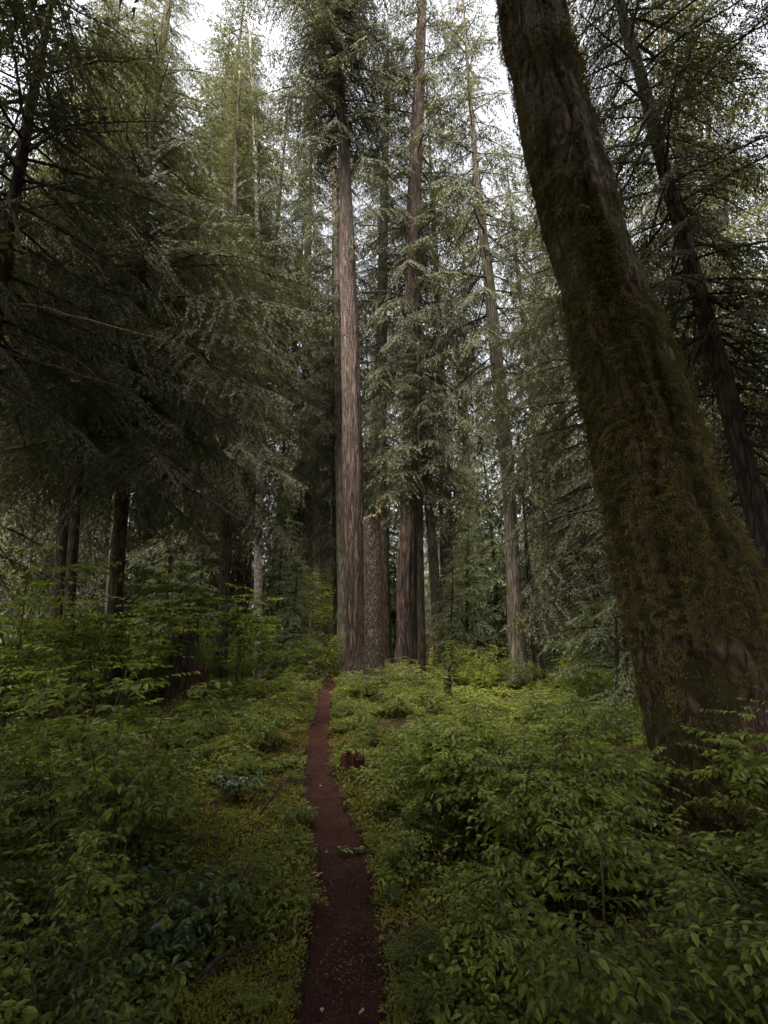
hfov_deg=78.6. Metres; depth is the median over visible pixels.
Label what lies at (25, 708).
shrub
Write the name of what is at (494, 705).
shrub
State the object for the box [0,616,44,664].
shrub
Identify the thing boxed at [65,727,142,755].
shrub
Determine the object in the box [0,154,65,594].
background conifer
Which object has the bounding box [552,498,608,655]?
young hemlock
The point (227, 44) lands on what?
background conifer
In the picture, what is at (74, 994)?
shrub
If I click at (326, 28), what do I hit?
tall conifer
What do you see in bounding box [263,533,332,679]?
young hemlock
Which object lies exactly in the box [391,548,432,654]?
young hemlock
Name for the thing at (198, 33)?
sky
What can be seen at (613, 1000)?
shrub
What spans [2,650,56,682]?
shrub
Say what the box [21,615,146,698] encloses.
shrub
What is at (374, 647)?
broken snag
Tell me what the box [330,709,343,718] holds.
plant
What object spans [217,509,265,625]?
young hemlock
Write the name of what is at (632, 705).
shrub
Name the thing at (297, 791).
plant
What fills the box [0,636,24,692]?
shrub
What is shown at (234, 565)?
background conifer
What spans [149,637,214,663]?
shrub
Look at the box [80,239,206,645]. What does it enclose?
background conifer
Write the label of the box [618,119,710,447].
background conifer
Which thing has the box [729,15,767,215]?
background conifer
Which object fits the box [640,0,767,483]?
background conifer
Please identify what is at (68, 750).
shrub
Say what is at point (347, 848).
fallen twig
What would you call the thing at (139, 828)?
shrub
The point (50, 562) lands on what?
background conifer
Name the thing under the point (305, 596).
young hemlock
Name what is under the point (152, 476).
hemlock
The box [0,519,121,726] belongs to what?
shrub
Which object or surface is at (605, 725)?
shrub
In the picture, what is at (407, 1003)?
plant
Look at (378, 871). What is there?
plant
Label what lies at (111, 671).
shrub
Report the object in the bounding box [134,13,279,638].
background conifer
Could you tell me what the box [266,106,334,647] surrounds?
background conifer
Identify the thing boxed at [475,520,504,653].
young hemlock
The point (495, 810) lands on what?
shrub
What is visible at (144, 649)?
shrub
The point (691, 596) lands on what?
giant conifer
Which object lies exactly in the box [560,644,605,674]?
shrub
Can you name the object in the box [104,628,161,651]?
shrub
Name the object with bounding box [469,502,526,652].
young hemlock
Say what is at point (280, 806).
plant
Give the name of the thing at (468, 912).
shrub
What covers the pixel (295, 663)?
shrub
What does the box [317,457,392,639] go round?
young hemlock
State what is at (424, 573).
broadleaf sapling
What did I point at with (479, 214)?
grey conifer
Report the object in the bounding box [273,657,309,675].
shrub
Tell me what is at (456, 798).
shrub
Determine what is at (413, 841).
shrub
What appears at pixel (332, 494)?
background conifer
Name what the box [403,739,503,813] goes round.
shrub
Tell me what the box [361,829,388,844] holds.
plant
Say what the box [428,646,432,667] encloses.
split stump
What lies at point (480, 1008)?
ground cover
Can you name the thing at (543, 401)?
background conifer
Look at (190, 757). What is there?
fallen branch
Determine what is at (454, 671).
shrub
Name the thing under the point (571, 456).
hemlock
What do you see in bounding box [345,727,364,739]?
shrub
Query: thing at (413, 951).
plant
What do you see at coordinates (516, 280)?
background conifer
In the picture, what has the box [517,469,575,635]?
young hemlock
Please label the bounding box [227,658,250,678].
shrub
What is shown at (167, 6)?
leaning conifer
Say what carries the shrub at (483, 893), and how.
on the ground at (596, 911)
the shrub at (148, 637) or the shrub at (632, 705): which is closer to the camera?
the shrub at (632, 705)
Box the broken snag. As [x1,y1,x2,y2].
[362,506,385,699]
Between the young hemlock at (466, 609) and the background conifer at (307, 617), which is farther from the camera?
the background conifer at (307, 617)
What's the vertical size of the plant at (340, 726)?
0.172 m
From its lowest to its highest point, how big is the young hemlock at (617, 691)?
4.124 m
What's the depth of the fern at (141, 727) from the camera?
6.19 m
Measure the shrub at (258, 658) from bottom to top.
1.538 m
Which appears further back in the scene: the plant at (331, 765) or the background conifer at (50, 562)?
the background conifer at (50, 562)
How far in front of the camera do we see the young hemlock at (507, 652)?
19.62 m
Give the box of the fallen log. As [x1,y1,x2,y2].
[95,653,168,691]
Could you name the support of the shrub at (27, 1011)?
on the ground at (596, 911)
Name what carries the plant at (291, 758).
on the ground at (596, 911)
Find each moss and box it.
[0,663,754,1004]
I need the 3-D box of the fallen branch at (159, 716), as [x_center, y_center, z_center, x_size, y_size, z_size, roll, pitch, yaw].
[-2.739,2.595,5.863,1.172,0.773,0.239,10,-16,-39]
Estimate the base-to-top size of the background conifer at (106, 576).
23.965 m
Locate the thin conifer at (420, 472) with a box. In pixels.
[358,341,481,685]
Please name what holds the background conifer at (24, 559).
on the ground at (596, 911)
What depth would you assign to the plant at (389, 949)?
2.31 m
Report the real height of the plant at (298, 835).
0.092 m
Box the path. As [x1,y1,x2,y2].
[296,665,387,1023]
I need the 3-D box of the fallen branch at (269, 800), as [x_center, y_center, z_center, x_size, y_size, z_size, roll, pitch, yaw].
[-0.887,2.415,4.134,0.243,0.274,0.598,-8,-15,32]
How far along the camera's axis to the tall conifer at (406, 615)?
14.98 m
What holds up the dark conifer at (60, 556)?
on the ground at (596, 911)
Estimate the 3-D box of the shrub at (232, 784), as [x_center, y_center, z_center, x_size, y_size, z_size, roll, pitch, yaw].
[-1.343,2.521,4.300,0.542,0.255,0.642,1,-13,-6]
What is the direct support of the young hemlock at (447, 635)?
on the ground at (596, 911)
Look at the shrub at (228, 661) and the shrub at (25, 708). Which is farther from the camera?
the shrub at (228, 661)
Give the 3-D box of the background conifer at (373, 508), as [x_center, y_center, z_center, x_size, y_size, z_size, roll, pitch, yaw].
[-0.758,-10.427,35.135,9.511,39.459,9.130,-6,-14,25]
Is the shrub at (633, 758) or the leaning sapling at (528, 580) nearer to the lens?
the shrub at (633, 758)
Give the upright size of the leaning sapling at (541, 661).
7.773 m
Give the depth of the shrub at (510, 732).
5.01 m
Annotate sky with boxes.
[0,0,767,607]
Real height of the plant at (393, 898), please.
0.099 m
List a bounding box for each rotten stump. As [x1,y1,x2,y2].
[163,617,198,707]
[185,660,207,710]
[336,748,364,782]
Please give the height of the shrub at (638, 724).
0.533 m
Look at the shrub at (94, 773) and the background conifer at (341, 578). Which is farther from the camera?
the background conifer at (341, 578)
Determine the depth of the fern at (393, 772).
4.70 m
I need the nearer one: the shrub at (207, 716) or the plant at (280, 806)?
the plant at (280, 806)
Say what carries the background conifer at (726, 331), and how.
on the ground at (596, 911)
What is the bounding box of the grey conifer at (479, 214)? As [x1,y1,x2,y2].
[392,0,564,685]
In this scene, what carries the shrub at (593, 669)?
on the ground at (596, 911)
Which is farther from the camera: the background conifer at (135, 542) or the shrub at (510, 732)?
the background conifer at (135, 542)
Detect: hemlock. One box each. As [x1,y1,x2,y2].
[0,5,344,688]
[127,510,199,659]
[155,481,241,665]
[214,544,251,637]
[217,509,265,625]
[230,467,328,658]
[236,502,312,666]
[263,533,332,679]
[317,437,396,656]
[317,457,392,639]
[330,422,432,664]
[387,503,398,576]
[389,531,428,660]
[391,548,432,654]
[417,540,489,684]
[429,503,503,666]
[441,403,551,666]
[443,502,507,657]
[462,117,766,702]
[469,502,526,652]
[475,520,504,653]
[478,470,546,644]
[480,499,547,662]
[489,502,558,663]
[505,482,602,680]
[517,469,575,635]
[532,469,625,689]
[534,476,611,662]
[536,549,581,664]
[543,491,638,736]
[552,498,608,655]
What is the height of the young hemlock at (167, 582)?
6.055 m
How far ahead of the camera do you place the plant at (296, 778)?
4.76 m
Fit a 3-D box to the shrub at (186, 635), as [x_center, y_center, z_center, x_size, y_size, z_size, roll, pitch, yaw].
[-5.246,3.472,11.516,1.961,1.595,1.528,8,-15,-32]
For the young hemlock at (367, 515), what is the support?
on the ground at (596, 911)
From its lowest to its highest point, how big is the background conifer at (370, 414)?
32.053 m
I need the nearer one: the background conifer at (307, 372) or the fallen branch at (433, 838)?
the fallen branch at (433, 838)
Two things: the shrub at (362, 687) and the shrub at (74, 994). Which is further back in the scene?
the shrub at (362, 687)
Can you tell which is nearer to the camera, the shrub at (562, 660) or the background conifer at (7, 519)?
the shrub at (562, 660)
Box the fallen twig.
[336,845,362,853]
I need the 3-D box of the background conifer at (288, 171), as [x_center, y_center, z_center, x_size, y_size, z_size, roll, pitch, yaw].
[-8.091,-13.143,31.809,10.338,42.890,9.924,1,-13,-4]
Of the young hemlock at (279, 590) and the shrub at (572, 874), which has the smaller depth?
the shrub at (572, 874)
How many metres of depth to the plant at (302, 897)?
2.68 m
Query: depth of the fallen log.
8.30 m
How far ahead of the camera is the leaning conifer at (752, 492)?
7.52 m
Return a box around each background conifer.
[0,0,42,221]
[0,0,128,648]
[0,0,132,643]
[0,0,146,297]
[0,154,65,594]
[0,240,109,649]
[0,491,24,589]
[2,498,107,648]
[5,450,144,649]
[7,484,109,645]
[75,478,156,629]
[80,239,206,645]
[97,326,186,618]
[99,62,252,645]
[100,123,212,645]
[112,0,314,627]
[123,291,234,643]
[125,66,295,673]
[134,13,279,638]
[185,317,265,638]
[230,78,326,639]
[231,181,332,627]
[253,101,373,642]
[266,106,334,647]
[267,52,395,673]
[274,232,366,637]
[290,242,374,669]
[290,387,332,632]
[326,168,428,554]
[362,319,399,553]
[376,72,517,652]
[417,465,439,622]
[423,161,515,640]
[427,420,475,621]
[435,325,487,627]
[459,141,595,653]
[511,0,637,677]
[512,176,605,620]
[521,270,580,570]
[596,0,767,552]
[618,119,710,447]
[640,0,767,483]
[660,164,767,468]
[681,173,767,405]
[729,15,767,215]
[758,56,767,225]
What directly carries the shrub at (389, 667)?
on the ground at (596, 911)
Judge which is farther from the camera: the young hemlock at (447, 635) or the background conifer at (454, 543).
the background conifer at (454, 543)
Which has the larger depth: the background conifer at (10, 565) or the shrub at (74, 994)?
the background conifer at (10, 565)
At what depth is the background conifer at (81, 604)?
18.42 m
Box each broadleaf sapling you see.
[233,559,323,623]
[287,573,332,651]
[390,540,440,615]
[425,546,491,614]
[461,554,543,660]
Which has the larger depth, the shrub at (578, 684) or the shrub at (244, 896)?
the shrub at (578, 684)
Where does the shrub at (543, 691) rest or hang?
on the ground at (596, 911)
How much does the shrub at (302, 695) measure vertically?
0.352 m
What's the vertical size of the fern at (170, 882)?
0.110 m
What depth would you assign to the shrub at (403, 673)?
11.24 m
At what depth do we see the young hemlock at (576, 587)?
17.65 m
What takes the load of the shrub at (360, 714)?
on the ground at (596, 911)
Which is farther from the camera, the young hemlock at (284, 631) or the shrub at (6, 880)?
the young hemlock at (284, 631)
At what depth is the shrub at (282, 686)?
9.59 m
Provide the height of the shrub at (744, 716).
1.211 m
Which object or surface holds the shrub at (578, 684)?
on the ground at (596, 911)
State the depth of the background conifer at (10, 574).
13.48 m
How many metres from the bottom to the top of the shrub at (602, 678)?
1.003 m
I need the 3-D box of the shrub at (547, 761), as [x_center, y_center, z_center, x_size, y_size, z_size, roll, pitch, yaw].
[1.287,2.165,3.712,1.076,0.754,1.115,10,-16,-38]
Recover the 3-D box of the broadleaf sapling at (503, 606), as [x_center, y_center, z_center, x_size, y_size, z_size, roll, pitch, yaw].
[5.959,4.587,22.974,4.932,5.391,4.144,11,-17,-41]
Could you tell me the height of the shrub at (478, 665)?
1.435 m
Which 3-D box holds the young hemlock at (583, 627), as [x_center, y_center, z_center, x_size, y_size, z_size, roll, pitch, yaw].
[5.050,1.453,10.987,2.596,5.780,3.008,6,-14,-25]
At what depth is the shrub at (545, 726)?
3.93 m
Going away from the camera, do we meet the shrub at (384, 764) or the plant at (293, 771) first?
the shrub at (384, 764)
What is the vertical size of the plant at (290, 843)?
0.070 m
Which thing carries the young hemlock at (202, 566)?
on the ground at (596, 911)
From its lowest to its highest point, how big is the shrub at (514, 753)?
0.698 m
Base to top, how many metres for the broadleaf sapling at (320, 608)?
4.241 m
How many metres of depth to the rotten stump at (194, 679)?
7.50 m
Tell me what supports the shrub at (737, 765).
on the ground at (596, 911)
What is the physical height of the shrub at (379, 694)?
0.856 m
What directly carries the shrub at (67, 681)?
on the ground at (596, 911)
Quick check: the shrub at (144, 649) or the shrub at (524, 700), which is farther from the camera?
the shrub at (144, 649)
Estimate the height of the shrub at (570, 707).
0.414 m
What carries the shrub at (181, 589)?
on the ground at (596, 911)
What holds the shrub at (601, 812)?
on the ground at (596, 911)
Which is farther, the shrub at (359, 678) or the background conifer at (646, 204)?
the background conifer at (646, 204)
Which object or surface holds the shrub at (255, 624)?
on the ground at (596, 911)
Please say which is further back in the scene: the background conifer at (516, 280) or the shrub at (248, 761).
the background conifer at (516, 280)
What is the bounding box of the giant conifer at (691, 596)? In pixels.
[492,0,767,852]
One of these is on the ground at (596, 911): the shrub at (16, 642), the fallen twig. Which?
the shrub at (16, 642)
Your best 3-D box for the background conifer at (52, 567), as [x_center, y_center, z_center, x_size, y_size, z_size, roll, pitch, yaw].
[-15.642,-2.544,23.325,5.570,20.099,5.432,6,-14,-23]
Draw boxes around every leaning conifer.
[0,0,225,484]
[2,0,216,625]
[367,135,484,679]
[439,0,767,612]
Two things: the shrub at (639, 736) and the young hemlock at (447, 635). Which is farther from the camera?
the young hemlock at (447, 635)
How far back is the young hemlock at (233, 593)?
27.02 m
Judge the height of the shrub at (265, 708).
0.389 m
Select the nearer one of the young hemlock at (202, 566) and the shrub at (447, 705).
the shrub at (447, 705)
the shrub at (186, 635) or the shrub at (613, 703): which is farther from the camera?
the shrub at (186, 635)
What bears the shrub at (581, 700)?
on the ground at (596, 911)
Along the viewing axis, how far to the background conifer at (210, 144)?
25.73 m
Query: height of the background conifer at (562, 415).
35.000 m
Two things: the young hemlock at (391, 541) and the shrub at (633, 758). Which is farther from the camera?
the young hemlock at (391, 541)
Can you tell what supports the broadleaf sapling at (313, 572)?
on the ground at (596, 911)
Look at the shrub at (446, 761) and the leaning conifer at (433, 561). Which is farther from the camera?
the leaning conifer at (433, 561)
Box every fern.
[98,872,219,941]
[120,720,162,729]
[228,734,276,749]
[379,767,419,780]
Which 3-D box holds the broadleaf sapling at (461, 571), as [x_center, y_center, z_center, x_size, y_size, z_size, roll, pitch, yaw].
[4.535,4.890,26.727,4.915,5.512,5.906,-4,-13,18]
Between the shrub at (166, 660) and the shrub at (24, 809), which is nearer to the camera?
the shrub at (24, 809)
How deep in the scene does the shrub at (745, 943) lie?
1.65 m
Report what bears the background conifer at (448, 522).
on the ground at (596, 911)
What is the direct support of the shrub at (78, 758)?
on the ground at (596, 911)
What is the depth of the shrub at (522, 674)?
10.83 m
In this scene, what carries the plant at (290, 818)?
on the ground at (596, 911)
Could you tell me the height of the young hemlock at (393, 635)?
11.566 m
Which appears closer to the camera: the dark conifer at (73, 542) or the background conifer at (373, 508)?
the dark conifer at (73, 542)
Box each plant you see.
[229,974,279,1019]
[269,796,306,817]
[276,803,308,826]
[279,875,328,918]
[280,753,304,763]
[282,804,319,824]
[283,768,297,775]
[284,771,306,781]
[285,825,308,841]
[285,839,303,848]
[289,786,309,793]
[297,712,316,723]
[323,758,340,770]
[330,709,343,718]
[333,722,349,733]
[342,772,361,779]
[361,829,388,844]
[367,855,397,879]
[380,876,405,905]
[381,938,408,964]
[383,915,445,973]
[386,974,421,1013]
[395,959,464,1023]
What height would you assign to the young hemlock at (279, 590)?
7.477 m
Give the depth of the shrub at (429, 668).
14.67 m
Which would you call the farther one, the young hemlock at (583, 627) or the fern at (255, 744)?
the young hemlock at (583, 627)
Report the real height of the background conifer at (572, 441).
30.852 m
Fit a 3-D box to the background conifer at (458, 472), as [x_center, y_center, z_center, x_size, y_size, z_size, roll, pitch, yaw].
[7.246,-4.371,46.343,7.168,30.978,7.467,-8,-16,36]
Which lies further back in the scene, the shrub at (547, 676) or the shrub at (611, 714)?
the shrub at (547, 676)
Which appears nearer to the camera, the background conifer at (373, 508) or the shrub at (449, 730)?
the shrub at (449, 730)
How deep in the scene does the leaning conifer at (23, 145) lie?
6.39 m
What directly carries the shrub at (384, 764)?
on the ground at (596, 911)
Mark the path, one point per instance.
(318, 948)
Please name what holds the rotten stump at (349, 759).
on the ground at (596, 911)
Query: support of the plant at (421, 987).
on the ground at (596, 911)
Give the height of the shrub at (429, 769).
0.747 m
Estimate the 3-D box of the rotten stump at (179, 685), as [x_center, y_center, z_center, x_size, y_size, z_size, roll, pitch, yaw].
[-3.381,2.603,7.932,0.613,1.627,0.602,-6,-14,26]
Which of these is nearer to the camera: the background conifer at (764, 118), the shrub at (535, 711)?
the shrub at (535, 711)
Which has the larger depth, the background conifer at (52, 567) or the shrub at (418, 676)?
the background conifer at (52, 567)
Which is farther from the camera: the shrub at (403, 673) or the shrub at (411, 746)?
the shrub at (403, 673)
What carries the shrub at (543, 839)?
on the ground at (596, 911)
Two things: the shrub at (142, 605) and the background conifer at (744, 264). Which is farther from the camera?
the background conifer at (744, 264)
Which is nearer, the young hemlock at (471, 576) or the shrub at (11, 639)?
the shrub at (11, 639)
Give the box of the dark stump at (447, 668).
[443,657,451,701]
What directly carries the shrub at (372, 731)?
on the ground at (596, 911)
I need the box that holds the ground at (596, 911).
[0,615,762,1023]
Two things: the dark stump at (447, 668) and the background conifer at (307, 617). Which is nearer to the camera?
the dark stump at (447, 668)
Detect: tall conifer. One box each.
[233,0,430,686]
[344,0,496,686]
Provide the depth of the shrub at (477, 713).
6.97 m
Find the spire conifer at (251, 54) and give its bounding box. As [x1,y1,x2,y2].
[193,16,320,679]
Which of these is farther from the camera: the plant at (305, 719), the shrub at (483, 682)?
the shrub at (483, 682)
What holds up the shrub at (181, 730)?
on the ground at (596, 911)
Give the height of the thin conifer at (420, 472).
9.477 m
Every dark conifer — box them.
[0,0,175,667]
[0,103,212,684]
[138,61,312,678]
[301,23,450,670]
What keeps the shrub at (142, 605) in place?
on the ground at (596, 911)
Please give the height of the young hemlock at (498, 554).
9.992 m
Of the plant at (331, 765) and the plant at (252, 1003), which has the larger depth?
the plant at (331, 765)
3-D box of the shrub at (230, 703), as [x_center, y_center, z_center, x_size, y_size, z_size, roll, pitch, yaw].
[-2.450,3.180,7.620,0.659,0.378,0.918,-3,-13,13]
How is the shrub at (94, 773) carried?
on the ground at (596, 911)
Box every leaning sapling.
[498,463,546,683]
[501,437,559,678]
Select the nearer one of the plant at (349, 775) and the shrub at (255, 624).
the plant at (349, 775)
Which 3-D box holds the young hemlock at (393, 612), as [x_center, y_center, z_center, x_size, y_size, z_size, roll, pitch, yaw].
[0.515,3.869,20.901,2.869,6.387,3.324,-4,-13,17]
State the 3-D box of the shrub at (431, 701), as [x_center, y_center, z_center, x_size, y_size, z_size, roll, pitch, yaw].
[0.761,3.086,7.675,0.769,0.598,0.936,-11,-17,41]
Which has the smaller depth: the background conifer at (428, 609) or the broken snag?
the broken snag
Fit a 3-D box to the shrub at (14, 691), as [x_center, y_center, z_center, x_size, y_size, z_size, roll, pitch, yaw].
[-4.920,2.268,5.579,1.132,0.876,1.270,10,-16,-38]
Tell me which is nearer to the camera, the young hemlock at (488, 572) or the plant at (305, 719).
the plant at (305, 719)
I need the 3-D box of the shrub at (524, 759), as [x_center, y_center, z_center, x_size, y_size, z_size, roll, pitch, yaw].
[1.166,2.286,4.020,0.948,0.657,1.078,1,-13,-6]
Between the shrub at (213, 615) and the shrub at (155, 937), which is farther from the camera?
the shrub at (213, 615)
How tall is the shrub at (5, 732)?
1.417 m
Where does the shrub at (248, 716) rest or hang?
on the ground at (596, 911)
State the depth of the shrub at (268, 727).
5.87 m
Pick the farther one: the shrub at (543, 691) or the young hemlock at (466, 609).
the young hemlock at (466, 609)
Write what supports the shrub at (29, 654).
on the ground at (596, 911)
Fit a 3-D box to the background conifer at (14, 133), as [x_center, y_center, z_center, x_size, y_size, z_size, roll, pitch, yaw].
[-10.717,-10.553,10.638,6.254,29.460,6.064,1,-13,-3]
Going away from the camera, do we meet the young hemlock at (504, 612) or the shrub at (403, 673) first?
the shrub at (403, 673)
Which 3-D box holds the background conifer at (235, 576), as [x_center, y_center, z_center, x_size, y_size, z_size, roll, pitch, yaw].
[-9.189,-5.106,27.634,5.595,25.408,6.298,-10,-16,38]
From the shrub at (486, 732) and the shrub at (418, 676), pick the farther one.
the shrub at (418, 676)
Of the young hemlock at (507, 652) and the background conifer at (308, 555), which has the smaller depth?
the young hemlock at (507, 652)
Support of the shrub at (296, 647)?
on the ground at (596, 911)
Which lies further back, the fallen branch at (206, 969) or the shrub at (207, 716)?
the shrub at (207, 716)
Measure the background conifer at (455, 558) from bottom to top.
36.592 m
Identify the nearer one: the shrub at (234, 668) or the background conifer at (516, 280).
the shrub at (234, 668)
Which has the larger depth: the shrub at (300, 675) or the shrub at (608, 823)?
the shrub at (300, 675)
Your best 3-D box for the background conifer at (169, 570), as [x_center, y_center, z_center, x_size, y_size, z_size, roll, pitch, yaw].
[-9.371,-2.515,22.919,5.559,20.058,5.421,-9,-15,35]
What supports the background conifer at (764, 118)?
on the ground at (596, 911)
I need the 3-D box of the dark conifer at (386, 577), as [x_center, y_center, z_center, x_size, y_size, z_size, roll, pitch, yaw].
[-0.290,-9.207,20.685,6.112,31.769,6.881,0,-12,0]
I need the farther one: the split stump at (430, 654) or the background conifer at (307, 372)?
the background conifer at (307, 372)
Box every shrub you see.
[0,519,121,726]
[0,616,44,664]
[0,617,88,723]
[0,629,39,673]
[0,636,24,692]
[0,644,76,778]
[0,656,173,815]
[0,671,259,923]
[0,673,27,711]
[0,705,75,795]
[0,730,192,884]
[0,816,85,954]
[0,827,153,1012]
[0,887,189,1023]
[0,937,52,1023]
[1,595,145,715]
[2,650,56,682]
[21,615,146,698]
[21,647,103,699]
[27,582,216,716]
[35,704,158,798]
[45,741,236,854]
[49,857,243,989]
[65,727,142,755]
[67,583,206,706]
[73,615,158,687]
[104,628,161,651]
[117,565,221,669]
[127,624,169,656]
[127,643,161,659]
[129,621,209,659]
[142,719,211,748]
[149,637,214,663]
[150,643,212,667]
[158,568,255,659]
[165,695,218,717]
[173,589,283,683]
[173,710,225,735]
[174,845,306,935]
[199,636,239,671]
[201,637,254,678]
[207,766,266,801]
[215,695,255,716]
[215,706,283,732]
[226,691,306,751]
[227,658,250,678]
[229,640,275,678]
[230,751,272,775]
[252,700,289,717]
[255,633,316,678]
[258,672,306,695]
[268,644,324,682]
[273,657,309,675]
[282,666,308,682]
[284,687,316,704]
[302,675,321,681]
[304,631,345,675]
[330,670,362,688]
[333,666,390,698]
[338,697,370,716]
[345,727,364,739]
[351,704,376,719]
[356,667,418,702]
[358,715,405,747]
[367,730,491,824]
[369,802,454,863]
[374,683,421,718]
[385,656,428,686]
[385,658,393,677]
[389,715,546,829]
[390,662,454,705]
[390,705,548,833]
[395,744,517,833]
[402,717,436,736]
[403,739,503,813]
[407,697,544,769]
[409,728,529,798]
[410,730,672,892]
[413,680,461,714]
[415,726,556,833]
[417,643,482,685]
[420,870,598,1009]
[424,698,459,711]
[424,847,555,939]
[426,662,441,683]
[438,640,508,686]
[455,665,507,688]
[455,755,675,928]
[456,753,620,893]
[458,768,672,892]
[459,698,512,727]
[462,817,767,1023]
[470,714,665,814]
[470,731,623,798]
[478,745,689,891]
[480,695,512,713]
[485,659,508,683]
[486,739,598,793]
[492,727,522,752]
[498,656,544,686]
[504,712,645,759]
[506,688,580,723]
[509,698,557,721]
[518,682,577,709]
[520,683,641,758]
[525,711,727,832]
[533,672,572,680]
[549,655,624,681]
[552,783,767,995]
[554,662,623,706]
[555,700,586,717]
[556,688,609,713]
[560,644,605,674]
[566,659,622,686]
[566,663,641,730]
[586,710,634,741]
[590,696,635,722]
[604,688,643,728]
[605,842,767,1023]
[616,704,646,745]
[626,728,650,764]
[649,726,767,863]
[700,697,767,790]
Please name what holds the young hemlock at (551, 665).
on the ground at (596, 911)
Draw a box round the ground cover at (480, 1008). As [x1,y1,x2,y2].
[0,646,767,1023]
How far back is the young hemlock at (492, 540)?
20.11 m
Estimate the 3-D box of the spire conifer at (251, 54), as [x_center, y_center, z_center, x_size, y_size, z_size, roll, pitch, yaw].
[-4.938,-8.441,18.179,5.106,29.393,4.681,0,-12,0]
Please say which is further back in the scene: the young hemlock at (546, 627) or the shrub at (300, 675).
the young hemlock at (546, 627)
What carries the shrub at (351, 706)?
on the ground at (596, 911)
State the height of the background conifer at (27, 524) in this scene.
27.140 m
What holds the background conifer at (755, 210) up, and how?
on the ground at (596, 911)
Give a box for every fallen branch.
[129,684,212,742]
[165,743,215,775]
[193,913,261,985]
[259,769,313,814]
[406,814,469,855]
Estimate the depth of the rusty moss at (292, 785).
5.66 m
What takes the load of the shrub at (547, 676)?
on the ground at (596, 911)
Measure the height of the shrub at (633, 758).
0.927 m
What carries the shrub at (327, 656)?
on the ground at (596, 911)
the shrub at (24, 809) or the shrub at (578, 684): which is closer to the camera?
the shrub at (24, 809)
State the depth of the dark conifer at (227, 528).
14.42 m
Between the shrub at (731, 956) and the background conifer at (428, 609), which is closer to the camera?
the shrub at (731, 956)
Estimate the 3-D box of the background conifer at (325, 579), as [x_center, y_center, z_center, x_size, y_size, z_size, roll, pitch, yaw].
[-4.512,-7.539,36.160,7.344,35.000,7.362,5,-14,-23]
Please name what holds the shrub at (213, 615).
on the ground at (596, 911)
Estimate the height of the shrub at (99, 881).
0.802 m
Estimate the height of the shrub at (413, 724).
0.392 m
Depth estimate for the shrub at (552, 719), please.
4.26 m
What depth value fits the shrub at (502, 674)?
14.39 m
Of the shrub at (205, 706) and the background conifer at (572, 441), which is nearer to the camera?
the shrub at (205, 706)
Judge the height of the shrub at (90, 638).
1.944 m
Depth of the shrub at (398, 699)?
7.84 m
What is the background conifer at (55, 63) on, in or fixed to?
on the ground at (596, 911)
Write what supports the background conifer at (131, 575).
on the ground at (596, 911)
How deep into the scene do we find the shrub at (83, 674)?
6.25 m
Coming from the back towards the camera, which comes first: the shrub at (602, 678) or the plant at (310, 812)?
the shrub at (602, 678)
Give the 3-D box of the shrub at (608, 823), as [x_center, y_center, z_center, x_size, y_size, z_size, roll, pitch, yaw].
[1.204,2.011,2.993,1.169,0.780,1.150,1,-13,-6]

